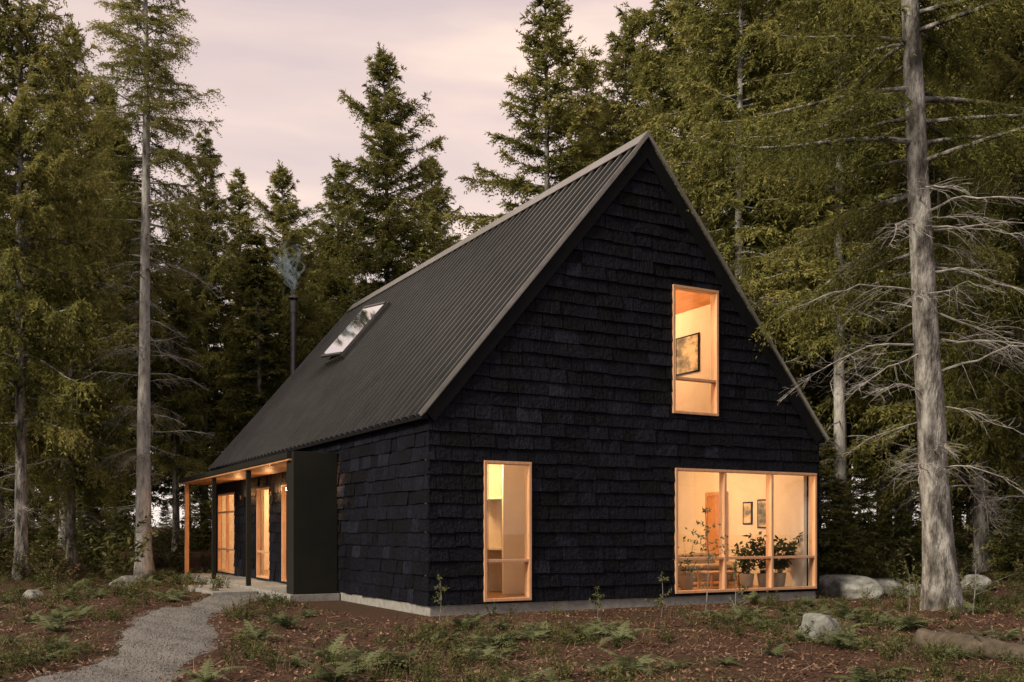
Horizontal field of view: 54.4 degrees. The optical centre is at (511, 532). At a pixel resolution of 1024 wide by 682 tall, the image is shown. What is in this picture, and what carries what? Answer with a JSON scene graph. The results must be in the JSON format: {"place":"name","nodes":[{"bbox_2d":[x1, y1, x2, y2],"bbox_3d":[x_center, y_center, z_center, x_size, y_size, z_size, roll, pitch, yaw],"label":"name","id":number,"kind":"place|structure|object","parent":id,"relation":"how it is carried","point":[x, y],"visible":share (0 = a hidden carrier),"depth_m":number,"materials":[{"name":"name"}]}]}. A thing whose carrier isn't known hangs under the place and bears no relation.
{"place":"outdoors","nodes":[
{"label":"outdoors","id":0,"kind":"place"},
{"bbox_2d":[27,594,265,681],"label":"gravel path","id":1,"kind":"structure","parent":0,"point":[154,640],"depth_m":14.12,"materials":[{"name":"grey gravel"}]},
{"bbox_2d":[0,0,965,527],"label":"sky","id":2,"kind":"structure","parent":0,"point":[279,67],"materials":[{"name":"pink"}]},
{"bbox_2d":[0,528,1023,681],"bbox_3d":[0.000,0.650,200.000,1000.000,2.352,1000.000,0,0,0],"label":"ground","id":3,"kind":"structure","parent":0,"point":[369,612],"depth_m":15.57,"materials":[{"name":"brown soil"}]},
{"bbox_2d":[0,543,13,564],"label":"young spruce tree","id":4,"kind":"object","parent":3,"relation":"on","point":[1,547],"visible":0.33,"depth_m":34.32,"materials":[{"name":"green plant"}]},
{"bbox_2d":[0,477,45,565],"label":"young spruce tree","id":5,"kind":"object","parent":3,"relation":"on","point":[9,502],"visible":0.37,"depth_m":35.82,"materials":[{"name":"green plant"}]},
{"bbox_2d":[22,589,44,598],"bbox_3d":[-12.025,1.653,24.987,0.558,0.428,0.581,0,0,-16],"label":"boulder","id":6,"kind":"object","parent":3,"relation":"on","point":[29,594],"visible":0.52,"depth_m":24.80,"materials":[{"name":"grey stone"}]},
{"bbox_2d":[0,23,85,481],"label":"spruce tree","id":7,"kind":"object","parent":3,"relation":"on","point":[35,381],"visible":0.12,"depth_m":34.88,"materials":[{"name":"green plant"}]},
{"bbox_2d":[29,502,66,578],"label":"young spruce tree","id":8,"kind":"object","parent":3,"relation":"on","point":[48,511],"visible":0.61,"depth_m":32.93,"materials":[{"name":"green plant"}]},
{"bbox_2d":[0,0,139,579],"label":"spruce tree","id":9,"kind":"object","parent":3,"relation":"on","point":[19,136],"visible":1,"depth_m":30.80,"materials":[{"name":"green plant"}]},
{"bbox_2d":[4,78,135,547],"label":"spruce tree","id":10,"kind":"object","parent":3,"relation":"on","point":[65,523],"visible":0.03,"depth_m":45.77,"materials":[{"name":"green plant"}]},
{"bbox_2d":[0,12,167,564],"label":"spruce tree","id":11,"kind":"object","parent":3,"relation":"on","point":[69,481],"visible":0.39,"depth_m":38.76,"materials":[{"name":"green plant"}]},
{"bbox_2d":[61,479,113,559],"bbox_3d":[-16.949,-0.494,40.012,1.925,3.684,2.145,0,0,12],"label":"young spruce tree","id":12,"kind":"object","parent":3,"relation":"on","point":[86,502],"visible":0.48,"depth_m":39.83,"materials":[{"name":"green plant"}]},
{"bbox_2d":[11,74,179,533],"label":"spruce tree","id":13,"kind":"object","parent":3,"relation":"on","point":[110,101],"visible":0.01,"depth_m":51.64,"materials":[{"name":"green plant"}]},
{"bbox_2d":[101,465,135,551],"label":"young spruce tree","id":14,"kind":"object","parent":3,"relation":"on","point":[123,502],"visible":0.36,"depth_m":43.87,"materials":[{"name":"green plant"}]},
{"bbox_2d":[109,575,144,585],"bbox_3d":[-11.591,1.570,29.986,1.060,0.536,0.894,0,0,-41],"label":"boulder","id":15,"kind":"object","parent":3,"relation":"on","point":[126,578],"visible":0.38,"depth_m":29.70,"materials":[{"name":"grey stone"}]},
{"bbox_2d":[63,0,232,576],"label":"spruce tree","id":16,"kind":"object","parent":3,"relation":"on","point":[147,106],"visible":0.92,"depth_m":35.90,"materials":[{"name":"green plant"}]},
{"bbox_2d":[154,499,171,547],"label":"young spruce tree","id":17,"kind":"object","parent":3,"relation":"on","point":[165,508],"visible":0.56,"depth_m":46.90,"materials":[{"name":"green plant"}]},
{"bbox_2d":[110,203,227,551],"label":"spruce tree","id":18,"kind":"object","parent":3,"relation":"on","point":[180,457],"visible":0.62,"depth_m":43.76,"materials":[{"name":"green plant"}]},
{"bbox_2d":[128,123,264,530],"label":"spruce tree","id":19,"kind":"object","parent":3,"relation":"on","point":[219,274],"visible":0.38,"depth_m":49.62,"materials":[{"name":"green plant"}]},
{"bbox_2d":[181,485,211,549],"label":"young spruce tree","id":20,"kind":"object","parent":3,"relation":"on","point":[206,526],"visible":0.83,"depth_m":45.78,"materials":[{"name":"green plant"}]},
{"bbox_2d":[153,167,281,450],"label":"spruce tree","id":21,"kind":"object","parent":3,"relation":"on","point":[243,221],"visible":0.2,"depth_m":56.42,"materials":[{"name":"green plant"}]},
{"bbox_2d":[182,159,344,511],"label":"spruce tree","id":22,"kind":"object","parent":3,"relation":"on","point":[290,239],"visible":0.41,"depth_m":46.51,"materials":[{"name":"green plant"}]},
{"bbox_2d":[288,295,298,375],"bbox_3d":[-8.287,-3.700,37.747,0.400,10.600,0.400,0,0,-29],"label":"chimney flue","id":23,"kind":"object","parent":3,"relation":"on","point":[293,330],"visible":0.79,"depth_m":37.65,"materials":[{"name":"metal"}]},
{"bbox_2d":[270,219,320,334],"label":"spruce tree","id":24,"kind":"object","parent":3,"relation":"on","point":[307,251],"visible":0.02,"depth_m":61.80,"materials":[{"name":"green plant"}]},
{"bbox_2d":[242,154,384,420],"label":"spruce tree","id":25,"kind":"object","parent":3,"relation":"on","point":[330,193],"visible":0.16,"depth_m":53.27,"materials":[{"name":"green plant"}]},
{"bbox_2d":[283,41,461,360],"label":"spruce tree","id":26,"kind":"object","parent":3,"relation":"on","point":[385,248],"visible":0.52,"depth_m":43.28,"materials":[{"name":"green plant"}]},
{"bbox_2d":[371,154,463,282],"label":"spruce tree","id":27,"kind":"object","parent":3,"relation":"on","point":[435,215],"visible":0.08,"depth_m":55.46,"materials":[{"name":"green plant"}]},
{"bbox_2d":[430,574,449,620],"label":"sapling","id":28,"kind":"object","parent":3,"relation":"on","point":[439,578],"visible":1,"depth_m":18.41,"materials":[{"name":"green plant"}]},
{"bbox_2d":[181,572,815,615],"bbox_3d":[-2.698,1.771,29.709,12.770,0.658,18.970,0,0,-29],"label":"foundation","id":29,"kind":"object","parent":3,"relation":"on","point":[237,586],"visible":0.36,"depth_m":22.54,"materials":[{"name":"concrete"}]},
{"bbox_2d":[179,452,291,585],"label":"porch roof and posts","id":30,"kind":"structure","parent":29,"relation":"on","point":[277,457],"depth_m":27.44,"materials":[{"name":"brown wood"}]},
{"bbox_2d":[217,490,268,570],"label":"wall","id":31,"kind":"structure","parent":29,"relation":"on","point":[266,530],"depth_m":36.01,"materials":[{"name":"paint"}]},
{"bbox_2d":[286,451,336,593],"bbox_3d":[-4.841,-0.223,24.080,1.080,3.395,0.580,0,0,-29],"label":"porch end panel","id":32,"kind":"object","parent":29,"relation":"on","point":[311,522],"visible":1,"depth_m":23.83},
{"bbox_2d":[222,435,424,602],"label":"wall","id":33,"kind":"structure","parent":29,"relation":"on","point":[262,532],"depth_m":31.02,"materials":[{"name":"paint"}]},
{"bbox_2d":[216,417,429,605],"bbox_3d":[-6.161,-0.478,27.679,0.110,3.843,18.860,0,0,-29],"label":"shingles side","id":34,"kind":"object","parent":33,"relation":"attached to","point":[391,510],"visible":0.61,"depth_m":22.00,"materials":[{"name":"black wood"}]},
{"bbox_2d":[425,180,816,605],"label":"wall","id":35,"kind":"structure","parent":29,"relation":"on","point":[615,453],"depth_m":21.42,"materials":[{"name":"paint"}]},
{"bbox_2d":[218,284,816,601],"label":"window frames","id":36,"kind":"structure","parent":35,"relation":"in","point":[769,557],"depth_m":22.98,"materials":[{"name":"brown wood"}]},
{"bbox_2d":[428,160,819,605],"bbox_3d":[2.953,-3.560,21.931,10.460,10.019,0.095,0,0,-29],"label":"shingles front","id":37,"kind":"object","parent":35,"relation":"attached to","point":[646,446],"visible":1,"depth_m":21.42,"materials":[{"name":"black wood"}]},
{"bbox_2d":[678,471,807,586],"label":"wall","id":38,"kind":"structure","parent":29,"relation":"on","point":[790,507],"depth_m":26.25,"materials":[{"name":"paint"}]},
{"bbox_2d":[705,492,727,560],"bbox_3d":[5.615,0.142,27.340,0.070,2.485,0.880,0,0,-29],"label":"interior door","id":39,"kind":"structure","parent":38,"relation":"attached to","point":[707,494],"depth_m":27.65,"materials":[{"name":"brown wood"}]},
{"bbox_2d":[708,496,718,582],"bbox_3d":[5.622,0.194,27.343,0.046,2.383,0.716,0,0,-29],"label":"door leaf","id":40,"kind":"object","parent":39,"relation":"attached to","point":[713,516],"visible":0.5,"depth_m":27.43,"materials":[{"name":"brown wood"}]},
{"bbox_2d":[743,502,752,524],"bbox_3d":[6.219,-0.500,26.285,0.039,0.600,0.350,0,0,-29],"label":"framed picture","id":41,"kind":"object","parent":38,"relation":"attached to","point":[747,513],"visible":1,"depth_m":26.25},
{"bbox_2d":[757,499,765,527],"bbox_3d":[6.520,-0.475,25.737,0.039,0.750,0.500,0,0,-29],"label":"framed picture","id":42,"kind":"object","parent":38,"relation":"attached to","point":[761,513],"visible":0.64,"depth_m":25.80},
{"bbox_2d":[0,539,1023,681],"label":"undergrowth plants","id":43,"kind":"object","parent":3,"relation":"on","point":[939,671],"visible":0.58,"depth_m":14.87,"materials":[{"name":"green plant"}]},
{"bbox_2d":[0,554,1023,681],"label":"fern undergrowth","id":44,"kind":"object","parent":3,"relation":"on","point":[861,675],"visible":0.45,"depth_m":14.56,"materials":[{"name":"green plant"}]},
{"bbox_2d":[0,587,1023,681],"bbox_3d":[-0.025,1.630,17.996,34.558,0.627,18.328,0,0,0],"label":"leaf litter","id":45,"kind":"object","parent":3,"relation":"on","point":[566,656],"visible":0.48,"depth_m":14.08,"materials":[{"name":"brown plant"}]},
{"bbox_2d":[0,497,1023,583],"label":"understory shrubs","id":46,"kind":"object","parent":3,"relation":"on","point":[963,541],"visible":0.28,"depth_m":31.67,"materials":[{"name":"green plant"}]},
{"bbox_2d":[442,0,658,242],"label":"spruce tree","id":47,"kind":"object","parent":3,"relation":"on","point":[541,52],"visible":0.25,"depth_m":42.41,"materials":[{"name":"green plant"}]},
{"bbox_2d":[549,51,627,175],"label":"spruce tree","id":48,"kind":"object","parent":3,"relation":"on","point":[591,89],"depth_m":55.68,"materials":[{"name":"green plant"}]},
{"bbox_2d":[588,585,604,616],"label":"sapling","id":49,"kind":"object","parent":3,"relation":"on","point":[599,598],"visible":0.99,"depth_m":19.61,"materials":[{"name":"green plant"}]},
{"bbox_2d":[524,3,712,215],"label":"spruce tree","id":50,"kind":"object","parent":3,"relation":"on","point":[617,42],"visible":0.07,"depth_m":46.27,"materials":[{"name":"green plant"}]},
{"bbox_2d":[644,571,671,616],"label":"sapling","id":51,"kind":"object","parent":3,"relation":"on","point":[658,601],"visible":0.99,"depth_m":19.51,"materials":[{"name":"green plant"}]},
{"bbox_2d":[557,0,800,361],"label":"spruce tree","id":52,"kind":"object","parent":3,"relation":"on","point":[648,64],"visible":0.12,"depth_m":43.17,"materials":[{"name":"green plant"}]},
{"bbox_2d":[673,506,727,615],"bbox_3d":[3.712,0.569,19.321,1.093,2.167,0.790,0,0,32],"label":"sapling","id":53,"kind":"object","parent":3,"relation":"on","point":[706,536],"visible":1,"depth_m":19.23,"materials":[{"name":"green plant"}]},
{"bbox_2d":[728,561,750,614],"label":"sapling","id":54,"kind":"object","parent":3,"relation":"on","point":[734,574],"visible":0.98,"depth_m":18.61,"materials":[{"name":"green plant"}]},
{"bbox_2d":[655,0,827,357],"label":"spruce tree","id":55,"kind":"object","parent":3,"relation":"on","point":[722,54],"visible":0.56,"depth_m":32.59,"materials":[{"name":"green plant"}]},
{"bbox_2d":[610,0,901,507],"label":"spruce tree","id":56,"kind":"object","parent":3,"relation":"on","point":[678,8],"visible":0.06,"depth_m":37.47,"materials":[{"name":"green plant"}]},
{"bbox_2d":[667,0,945,494],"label":"spruce tree","id":57,"kind":"object","parent":3,"relation":"on","point":[795,370],"visible":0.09,"depth_m":34.61,"materials":[{"name":"green plant"}]},
{"bbox_2d":[798,613,843,639],"bbox_3d":[4.578,1.549,14.895,0.662,0.671,0.884,0,0,54],"label":"boulder","id":58,"kind":"object","parent":3,"relation":"on","point":[819,620],"visible":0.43,"depth_m":14.65,"materials":[{"name":"grey stone"}]},
{"bbox_2d":[729,0,944,551],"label":"spruce tree","id":59,"kind":"object","parent":3,"relation":"on","point":[840,438],"visible":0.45,"depth_m":30.66,"materials":[{"name":"green plant"}]},
{"bbox_2d":[817,424,864,574],"bbox_3d":[9.594,-0.837,30.990,3.222,5.378,2.892,0,0,-26],"label":"young spruce tree","id":60,"kind":"object","parent":3,"relation":"on","point":[828,471],"visible":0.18,"depth_m":30.66,"materials":[{"name":"green plant"}]},
{"bbox_2d":[819,473,879,576],"bbox_3d":[9.254,0.129,27.986,2.144,3.606,1.924,0,0,-4],"label":"young spruce tree","id":61,"kind":"object","parent":3,"relation":"on","point":[840,523],"visible":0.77,"depth_m":27.83,"materials":[{"name":"green plant"}]},
{"bbox_2d":[816,575,883,598],"bbox_3d":[8.619,1.593,26.069,1.329,0.975,2.869,0,0,-25],"label":"boulder","id":62,"kind":"object","parent":3,"relation":"on","point":[846,586],"visible":0.48,"depth_m":25.27,"materials":[{"name":"grey stone"}]},
{"bbox_2d":[677,0,1023,612],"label":"spruce tree","id":63,"kind":"object","parent":3,"relation":"on","point":[938,540],"visible":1,"depth_m":20.96,"materials":[{"name":"green plant"}]},
{"bbox_2d":[824,443,901,578],"bbox_3d":[10.517,-0.459,30.008,2.391,4.549,2.146,0,0,-25],"label":"young spruce tree","id":64,"kind":"object","parent":3,"relation":"on","point":[868,517],"visible":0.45,"depth_m":29.89,"materials":[{"name":"green plant"}]},
{"bbox_2d":[777,2,973,518],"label":"spruce tree","id":65,"kind":"object","parent":3,"relation":"on","point":[880,455],"visible":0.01,"depth_m":41.60,"materials":[{"name":"green plant"}]},
{"bbox_2d":[874,578,908,593],"bbox_3d":[10.024,1.631,26.968,1.995,0.758,1.238,0,0,8],"label":"boulder","id":66,"kind":"object","parent":3,"relation":"on","point":[887,582],"visible":0.13,"depth_m":26.50,"materials":[{"name":"grey stone"}]},
{"bbox_2d":[873,457,920,564],"bbox_3d":[12.704,-0.594,33.003,2.067,3.868,1.855,0,0,-34],"label":"young spruce tree","id":67,"kind":"object","parent":3,"relation":"on","point":[894,519],"visible":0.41,"depth_m":32.83,"materials":[{"name":"green plant"}]},
{"bbox_2d":[895,565,921,613],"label":"sapling","id":68,"kind":"object","parent":3,"relation":"on","point":[912,594],"visible":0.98,"depth_m":18.52,"materials":[{"name":"green plant"}]},
{"bbox_2d":[896,584,920,595],"bbox_3d":[10.420,1.639,25.605,1.019,0.617,0.723,0,0,16],"label":"boulder","id":69,"kind":"object","parent":3,"relation":"on","point":[910,589],"visible":0.06,"depth_m":25.44,"materials":[{"name":"grey stone"}]},
{"bbox_2d":[802,0,1023,541],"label":"spruce tree","id":70,"kind":"object","parent":3,"relation":"on","point":[891,181],"visible":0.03,"depth_m":39.65,"materials":[{"name":"green plant"}]},
{"bbox_2d":[809,0,1023,571],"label":"spruce tree","id":71,"kind":"object","parent":3,"relation":"on","point":[907,410],"visible":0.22,"depth_m":30.77,"materials":[{"name":"green plant"}]},
{"bbox_2d":[834,0,1023,530],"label":"spruce tree","id":72,"kind":"object","parent":3,"relation":"on","point":[1002,59],"visible":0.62,"depth_m":26.73,"materials":[{"name":"green plant"}]},
{"bbox_2d":[908,504,958,575],"bbox_3d":[12.588,0.080,29.988,1.328,2.880,1.479,0,0,-11],"label":"young spruce tree","id":73,"kind":"object","parent":3,"relation":"on","point":[916,553],"visible":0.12,"depth_m":30.04,"materials":[{"name":"green plant"}]},
{"bbox_2d":[876,42,1023,522],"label":"spruce tree","id":74,"kind":"object","parent":3,"relation":"on","point":[991,421],"depth_m":41.74,"materials":[{"name":"green plant"}]},
{"bbox_2d":[896,134,1023,476],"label":"spruce tree","id":75,"kind":"object","parent":3,"relation":"on","point":[950,376],"visible":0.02,"depth_m":35.47,"materials":[{"name":"green plant"}]},
{"bbox_2d":[912,625,1023,663],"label":"fallen log","id":76,"kind":"object","parent":3,"relation":"on","point":[965,641],"visible":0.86,"depth_m":12.99,"materials":[{"name":"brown wood"}]},
{"bbox_2d":[960,574,991,591],"bbox_3d":[12.609,1.504,27.066,0.868,0.720,1.150,0,0,41],"label":"boulder","id":77,"kind":"object","parent":3,"relation":"on","point":[983,579],"visible":0.45,"depth_m":26.70,"materials":[{"name":"grey stone"}]},
{"bbox_2d":[938,517,1014,614],"bbox_3d":[9.275,0.676,20.149,1.353,2.002,1.257,0,0,12],"label":"sapling","id":78,"kind":"object","parent":3,"relation":"on","point":[973,546],"visible":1,"depth_m":20.01,"materials":[{"name":"green plant"}]},
{"bbox_2d":[957,447,1023,559],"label":"young spruce tree","id":79,"kind":"object","parent":3,"relation":"on","point":[996,489],"visible":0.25,"depth_m":32.78,"materials":[{"name":"green plant"}]},
{"bbox_2d":[980,483,1023,579],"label":"young spruce tree","id":80,"kind":"object","parent":3,"relation":"on","point":[1018,513],"visible":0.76,"depth_m":28.98,"materials":[{"name":"green plant"}]},
{"bbox_2d":[208,131,828,469],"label":"roof trim","id":81,"kind":"structure","parent":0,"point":[640,140],"depth_m":22.94,"materials":[{"name":"black metal"}]},
{"bbox_2d":[209,139,825,469],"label":"metal roof","id":82,"kind":"structure","parent":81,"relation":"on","point":[404,357],"depth_m":25.07,"materials":[{"name":"black metal"}]},
{"bbox_2d":[320,301,390,365],"bbox_3d":[-5.005,-6.397,31.905,1.886,2.115,1.700,0,0,-29],"label":"skylight","id":83,"kind":"object","parent":82,"relation":"on","point":[347,336],"visible":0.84,"depth_m":31.59,"materials":[{"name":"clear glass"}]},
{"bbox_2d":[211,413,824,470],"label":"eave fascia","id":84,"kind":"structure","parent":82,"relation":"attached to","point":[390,424],"depth_m":23.15,"materials":[{"name":"black metal"}]},
{"bbox_2d":[501,304,710,590],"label":"interior walls","id":85,"kind":"structure","parent":0,"point":[693,396],"depth_m":23.88,"materials":[{"name":"paint"}]},
{"bbox_2d":[264,570,758,597],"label":"floors","id":86,"kind":"structure","parent":85,"relation":"attached to","point":[494,594],"depth_m":24.56,"materials":[{"name":"brown wood"}]},
{"bbox_2d":[487,464,523,594],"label":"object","id":87,"kind":"object","parent":86,"relation":"on","point":[512,499],"visible":0.57,"depth_m":22.25,"materials":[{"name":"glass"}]},
{"bbox_2d":[678,565,680,584],"bbox_3d":[3.600,0.915,24.495,0.840,0.750,0.730,0,0,-29],"label":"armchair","id":88,"kind":"object","parent":86,"relation":"on","point":[679,570],"visible":0.08,"depth_m":24.36,"materials":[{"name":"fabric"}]},
{"bbox_2d":[678,536,706,589],"bbox_3d":[4.161,0.688,23.348,0.897,1.404,1.031,0,0,5],"label":"potted plant","id":89,"kind":"object","parent":86,"relation":"on","point":[686,581],"visible":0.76,"depth_m":23.25,"materials":[{"name":"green plant"}]},
{"bbox_2d":[678,552,736,581],"bbox_3d":[4.673,0.915,25.865,2.300,0.750,0.900,0,0,-29],"label":"sofa","id":90,"kind":"object","parent":86,"relation":"on","point":[701,565],"visible":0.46,"depth_m":25.78,"materials":[{"name":"fabric"}]},
{"bbox_2d":[695,571,741,588],"bbox_3d":[5.123,1.180,24.629,1.000,0.420,0.600,0,0,-29],"label":"coffee table","id":91,"kind":"object","parent":86,"relation":"on","point":[711,573],"visible":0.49,"depth_m":24.55,"materials":[{"name":"brown wood"}]},
{"bbox_2d":[727,541,763,587],"bbox_3d":[5.713,0.799,24.323,0.822,1.183,1.032,0,0,39],"label":"potted plant","id":92,"kind":"object","parent":86,"relation":"on","point":[746,577],"visible":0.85,"depth_m":24.17,"materials":[{"name":"green plant"}]},
{"bbox_2d":[743,533,788,587],"bbox_3d":[6.150,0.703,24.443,1.097,1.374,1.212,0,0,38],"label":"potted plant","id":93,"kind":"object","parent":86,"relation":"on","point":[761,576],"visible":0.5,"depth_m":24.32,"materials":[{"name":"green plant"}]},
{"bbox_2d":[756,531,802,586],"bbox_3d":[6.682,0.654,24.720,1.234,1.472,1.086,0,0,-29],"label":"potted plant","id":94,"kind":"object","parent":86,"relation":"on","point":[779,578],"visible":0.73,"depth_m":24.57,"materials":[{"name":"green plant"}]},
{"bbox_2d":[676,332,699,375],"bbox_3d":[4.269,-4.315,24.206,0.040,0.930,0.880,0,0,-29],"label":"framed picture","id":95,"kind":"object","parent":85,"relation":"attached to","point":[687,354],"visible":0.89,"depth_m":24.16},
{"bbox_2d":[425,140,822,443],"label":"roof body","id":96,"kind":"structure","parent":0,"point":[455,385],"depth_m":21.58,"materials":[{"name":"black metal"}]},
{"bbox_2d":[676,290,710,314],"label":"ceiling boards","id":97,"kind":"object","parent":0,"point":[686,301],"depth_m":24.02,"materials":[{"name":"brown wood"}]},
{"bbox_2d":[817,442,819,584],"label":"exterior wall","id":98,"kind":"structure","parent":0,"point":[818,522],"depth_m":24.43,"materials":[{"name":"black wood"}]}
]}

